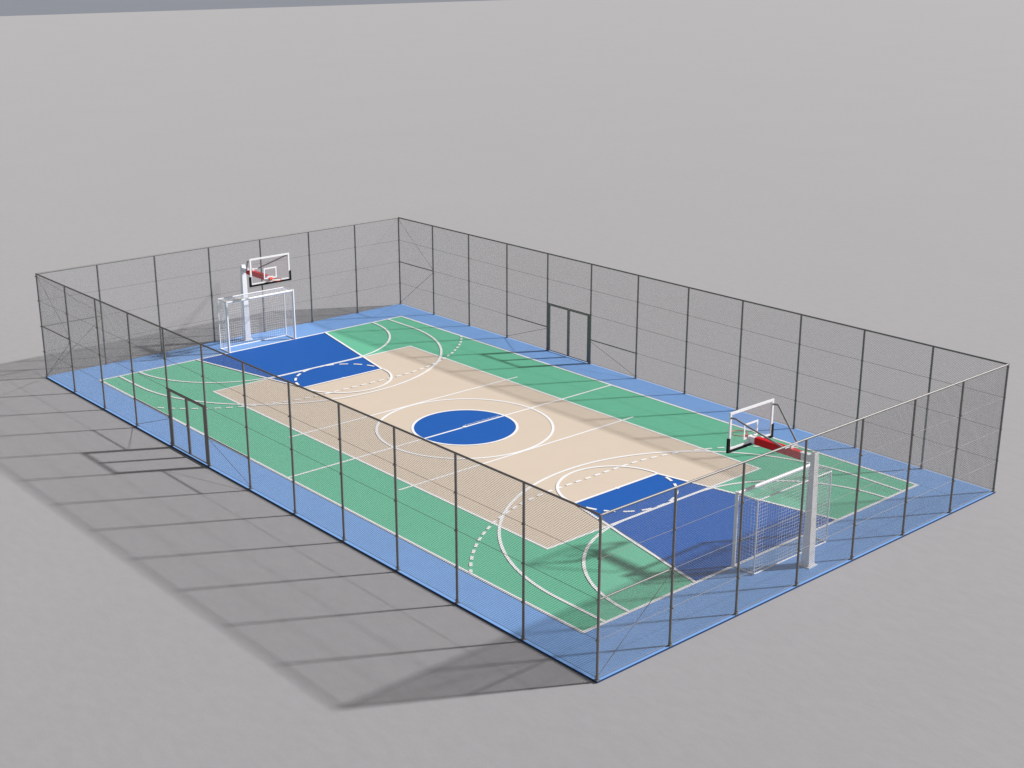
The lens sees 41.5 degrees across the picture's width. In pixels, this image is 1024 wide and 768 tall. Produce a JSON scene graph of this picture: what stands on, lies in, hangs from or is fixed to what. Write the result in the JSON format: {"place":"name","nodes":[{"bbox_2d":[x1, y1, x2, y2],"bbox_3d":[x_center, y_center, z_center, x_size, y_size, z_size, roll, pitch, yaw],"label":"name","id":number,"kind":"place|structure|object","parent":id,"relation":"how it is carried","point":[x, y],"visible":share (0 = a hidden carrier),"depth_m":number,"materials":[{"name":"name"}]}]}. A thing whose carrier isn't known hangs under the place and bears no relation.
{"place":"outdoors","nodes":[
{"label":"outdoors","id":0,"kind":"place"},
{"bbox_2d":[0,0,490,15],"bbox_3d":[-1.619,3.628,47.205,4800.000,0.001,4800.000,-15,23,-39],"label":"sky","id":1,"kind":"structure","parent":0,"point":[26,7],"depth_m":437.87,"materials":[{"name":"grey"}]},
{"bbox_2d":[0,0,1023,767],"bbox_3d":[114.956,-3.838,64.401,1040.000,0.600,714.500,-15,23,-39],"label":"ground","id":2,"kind":"structure","parent":0,"point":[846,162],"depth_m":64.34,"materials":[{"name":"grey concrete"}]},
{"bbox_2d":[46,304,994,682],"bbox_3d":[-1.617,1.497,46.516,16.960,0.078,30.100,-15,23,-39],"label":"court","id":3,"kind":"object","parent":2,"relation":"on","point":[592,436],"visible":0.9,"depth_m":43.48,"materials":[{"name":"green rubber"}]},
{"bbox_2d":[35,217,399,374],"bbox_3d":[-11.510,-3.925,56.618,16.899,4.062,0.120,-15,23,-39],"label":"chain link fence","id":4,"kind":"object","parent":3,"relation":"on","point":[261,280],"visible":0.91,"depth_m":56.06,"materials":[{"name":"grey metal"}]},
{"bbox_2d":[217,287,295,352],"bbox_3d":[-10.529,-2.675,55.866,3.232,2.155,0.763,-15,23,-39],"label":"football goal","id":5,"kind":"object","parent":3,"relation":"on","point":[254,297],"visible":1,"depth_m":55.86,"materials":[{"name":"white metal"}]},
{"bbox_2d":[240,253,291,340],"bbox_3d":[-10.278,-3.444,55.317,1.930,3.950,2.978,-15,23,-39],"label":"basketball hoop","id":6,"kind":"object","parent":3,"relation":"on","point":[250,271],"visible":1,"depth_m":55.15,"materials":[{"name":"white metal"}]},
{"bbox_2d":[35,273,602,681],"bbox_3d":[-7.967,1.261,40.595,0.120,4.062,30.120,-15,23,-39],"label":"chain link fence","id":7,"kind":"object","parent":3,"relation":"on","point":[395,500],"visible":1,"depth_m":36.75,"materials":[{"name":"grey metal"}]},
{"bbox_2d":[167,388,208,465],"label":"double gate","id":8,"kind":"structure","parent":7,"relation":"attached to","point":[187,420],"depth_m":43.59,"materials":[{"name":"grey metal"}]},
{"bbox_2d":[398,217,1009,491],"bbox_3d":[4.735,-2.152,51.179,0.120,4.062,30.120,-15,23,-39],"label":"chain link fence","id":9,"kind":"object","parent":3,"relation":"on","point":[687,339],"visible":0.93,"depth_m":48.31,"materials":[{"name":"grey metal"}]},
{"bbox_2d":[547,303,589,362],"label":"double gate","id":10,"kind":"structure","parent":9,"relation":"attached to","point":[568,321],"depth_m":54.15,"materials":[{"name":"grey metal"}]},
{"bbox_2d":[726,398,818,568],"bbox_3d":[7.047,2.659,36.492,1.930,3.950,2.978,-15,23,-39],"label":"basketball hoop","id":11,"kind":"object","parent":3,"relation":"on","point":[765,441],"visible":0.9,"depth_m":35.97,"materials":[{"name":"white metal"}]},
{"bbox_2d":[731,464,831,574],"bbox_3d":[7.296,3.604,36.498,3.232,2.155,0.763,-15,23,-39],"label":"football goal","id":12,"kind":"object","parent":3,"relation":"on","point":[757,507],"visible":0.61,"depth_m":35.93,"materials":[{"name":"white metal"}]},
{"bbox_2d":[599,364,1008,676],"bbox_3d":[8.258,3.039,35.139,16.899,4.062,0.120,-15,23,-39],"label":"chain link fence","id":13,"kind":"object","parent":3,"relation":"on","point":[740,530],"visible":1,"depth_m":34.23,"materials":[{"name":"grey metal"}]}
]}

